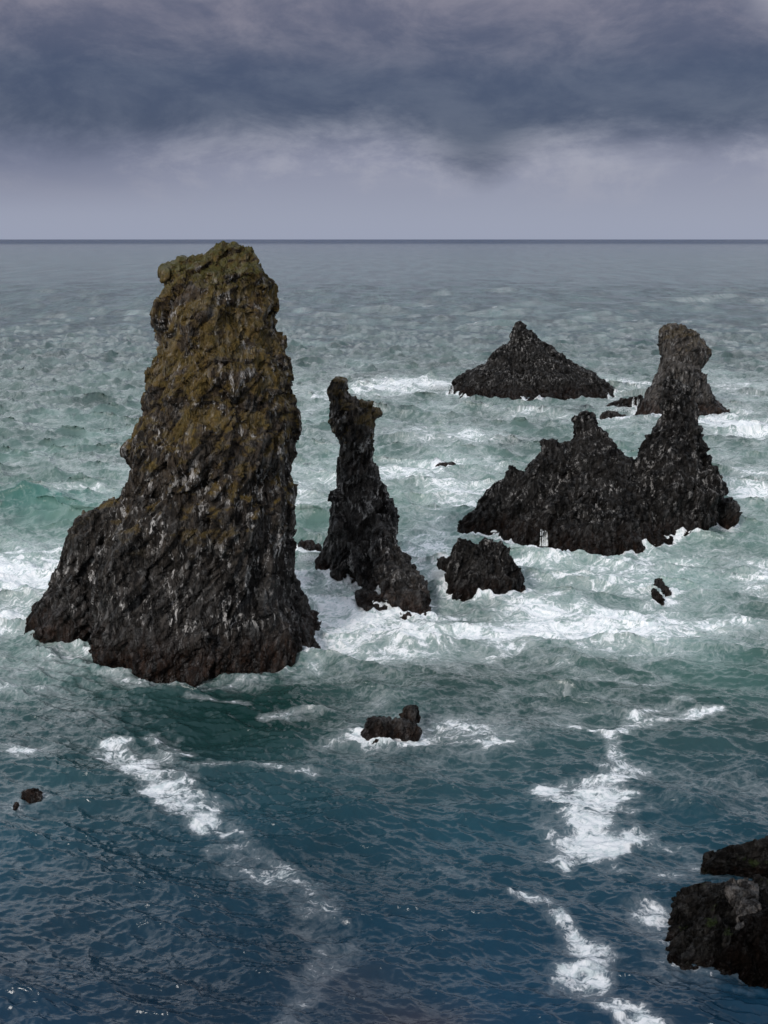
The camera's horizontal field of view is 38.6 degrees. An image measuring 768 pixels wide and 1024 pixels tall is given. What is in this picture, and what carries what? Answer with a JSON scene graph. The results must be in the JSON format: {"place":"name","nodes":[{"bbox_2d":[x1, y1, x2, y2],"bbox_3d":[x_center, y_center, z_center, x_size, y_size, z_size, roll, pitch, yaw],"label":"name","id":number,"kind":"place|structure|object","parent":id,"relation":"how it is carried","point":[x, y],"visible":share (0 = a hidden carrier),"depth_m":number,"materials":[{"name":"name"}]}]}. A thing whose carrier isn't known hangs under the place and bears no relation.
{"place":"outdoors","nodes":[
{"label":"outdoors","id":0,"kind":"place"},
{"bbox_2d":[0,239,767,1023],"bbox_3d":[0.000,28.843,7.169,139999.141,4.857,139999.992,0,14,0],"label":"sea","id":1,"kind":"structure","parent":0,"point":[550,807],"depth_m":72.16,"materials":[{"name":"liquid"}]},
{"bbox_2d":[13,802,19,809],"bbox_3d":[-19.889,17.829,59.727,0.463,4.606,0.276,0,14,0],"label":"rock","id":2,"kind":"object","parent":1,"relation":"in","point":[16,805],"visible":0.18,"depth_m":59.15,"materials":[{"name":"black stone"}]},
{"bbox_2d":[21,788,42,803],"bbox_3d":[-19.369,17.505,60.903,1.705,4.778,1.108,0,14,0],"label":"rock","id":3,"kind":"object","parent":1,"relation":"in","point":[31,795],"visible":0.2,"depth_m":60.20,"materials":[{"name":"brown stone"}]},
{"bbox_2d":[24,240,321,686],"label":"sea stack","id":4,"kind":"object","parent":1,"relation":"in","point":[177,560],"visible":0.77,"depth_m":77.46,"materials":[{"name":"brown stone"}]},
{"bbox_2d":[296,551,316,563],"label":"sea spray","id":5,"kind":"object","parent":1,"relation":"on","point":[306,558],"visible":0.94,"depth_m":105.40,"materials":[{"name":"white liquid"}]},
{"bbox_2d":[298,539,321,550],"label":"rock","id":6,"kind":"object","parent":1,"relation":"in","point":[310,545],"visible":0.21,"depth_m":108.60,"materials":[{"name":"black stone"}]},
{"bbox_2d":[355,588,387,610],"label":"rock","id":7,"kind":"object","parent":1,"relation":"in","point":[365,597],"visible":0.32,"depth_m":92.16,"materials":[{"name":"black stone"}]},
{"bbox_2d":[314,376,431,619],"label":"rock needle","id":8,"kind":"object","parent":1,"relation":"in","point":[361,547],"visible":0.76,"depth_m":95.61,"materials":[{"name":"black stone"}]},
{"bbox_2d":[360,705,421,743],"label":"rock","id":9,"kind":"object","parent":1,"relation":"in","point":[404,727],"visible":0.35,"depth_m":67.34,"materials":[{"name":"black stone"}]},
{"bbox_2d":[425,556,446,579],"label":"sea spray","id":10,"kind":"object","parent":1,"relation":"on","point":[440,572],"visible":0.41,"depth_m":99.84,"materials":[{"name":"white liquid"}]},
{"bbox_2d":[427,380,450,389],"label":"sea spray","id":11,"kind":"object","parent":1,"relation":"on","point":[436,387],"visible":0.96,"depth_m":224.75,"materials":[{"name":"white liquid"}]},
{"bbox_2d":[435,461,455,466],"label":"rock","id":12,"kind":"object","parent":1,"relation":"in","point":[444,464],"visible":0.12,"depth_m":148.76,"materials":[{"name":"black stone"}]},
{"bbox_2d":[437,537,525,601],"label":"rock","id":13,"kind":"object","parent":1,"relation":"in","point":[469,567],"visible":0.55,"depth_m":94.00,"materials":[{"name":"black stone"}]},
{"bbox_2d":[448,321,613,400],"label":"rock island","id":14,"kind":"object","parent":1,"relation":"in","point":[524,361],"visible":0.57,"depth_m":215.05,"materials":[{"name":"black stone"}]},
{"bbox_2d":[457,376,728,555],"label":"rock crag","id":15,"kind":"structure","parent":1,"relation":"in","point":[590,487],"depth_m":114.05,"materials":[{"name":"black stone"}]},
{"bbox_2d":[540,530,547,545],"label":"water cascade","id":16,"kind":"object","parent":15,"relation":"on","point":[545,541],"visible":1,"depth_m":111.52,"materials":[{"name":"white liquid"}]},
{"bbox_2d":[600,410,625,419],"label":"rock","id":17,"kind":"object","parent":1,"relation":"in","point":[607,414],"visible":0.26,"depth_m":185.02,"materials":[{"name":"black stone"}]},
{"bbox_2d":[610,406,636,411],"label":"sea spray","id":18,"kind":"object","parent":1,"relation":"on","point":[621,409],"visible":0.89,"depth_m":196.31,"materials":[{"name":"white liquid"}]},
{"bbox_2d":[605,395,642,406],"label":"rock ledge","id":19,"kind":"object","parent":1,"relation":"in","point":[623,402],"visible":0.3,"depth_m":198.65,"materials":[{"name":"black stone"}]},
{"bbox_2d":[651,588,664,605],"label":"rock","id":20,"kind":"object","parent":1,"relation":"in","point":[656,596],"visible":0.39,"depth_m":92.85,"materials":[{"name":"black stone"}]},
{"bbox_2d":[653,578,671,596],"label":"rock","id":21,"kind":"object","parent":1,"relation":"in","point":[661,585],"visible":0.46,"depth_m":94.21,"materials":[{"name":"black stone"}]},
{"bbox_2d":[635,323,729,415],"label":"sea stack","id":22,"kind":"object","parent":1,"relation":"in","point":[685,353],"visible":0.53,"depth_m":191.19,"materials":[{"name":"grey stone"}]},
{"bbox_2d":[664,874,767,975],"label":"rock","id":23,"kind":"object","parent":1,"relation":"in","point":[702,923],"visible":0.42,"depth_m":48.31,"materials":[{"name":"black stone"}]},
{"bbox_2d":[723,877,758,913],"bbox_3d":[15.759,16.920,48.254,1.649,1.190,1.659,0,14,0],"label":"boulder","id":24,"kind":"object","parent":23,"relation":"on","point":[735,892],"visible":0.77,"depth_m":48.04,"materials":[{"name":"grey stone"}]},
{"bbox_2d":[716,497,741,529],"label":"boulder","id":25,"kind":"object","parent":1,"relation":"in","point":[729,512],"visible":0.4,"depth_m":117.35,"materials":[{"name":"black stone"}]},
{"bbox_2d":[700,836,767,878],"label":"rock slab","id":26,"kind":"object","parent":1,"relation":"in","point":[749,859],"visible":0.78,"depth_m":52.81,"materials":[{"name":"black stone"}]},
{"bbox_2d":[720,908,767,988],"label":"rock","id":27,"kind":"object","parent":1,"relation":"in","point":[744,954],"visible":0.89,"depth_m":45.60,"materials":[{"name":"black stone"}]},
{"bbox_2d":[735,897,761,929],"bbox_3d":[15.338,17.095,46.452,0.911,1.008,1.618,12,18,39],"label":"boulder","id":28,"kind":"object","parent":27,"relation":"on","point":[747,906],"visible":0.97,"depth_m":46.45,"materials":[{"name":"grey stone"}]},
{"bbox_2d":[0,0,767,238],"label":"sky","id":29,"kind":"structure","parent":0,"point":[120,119],"materials":[{"name":"grey"}]}
]}

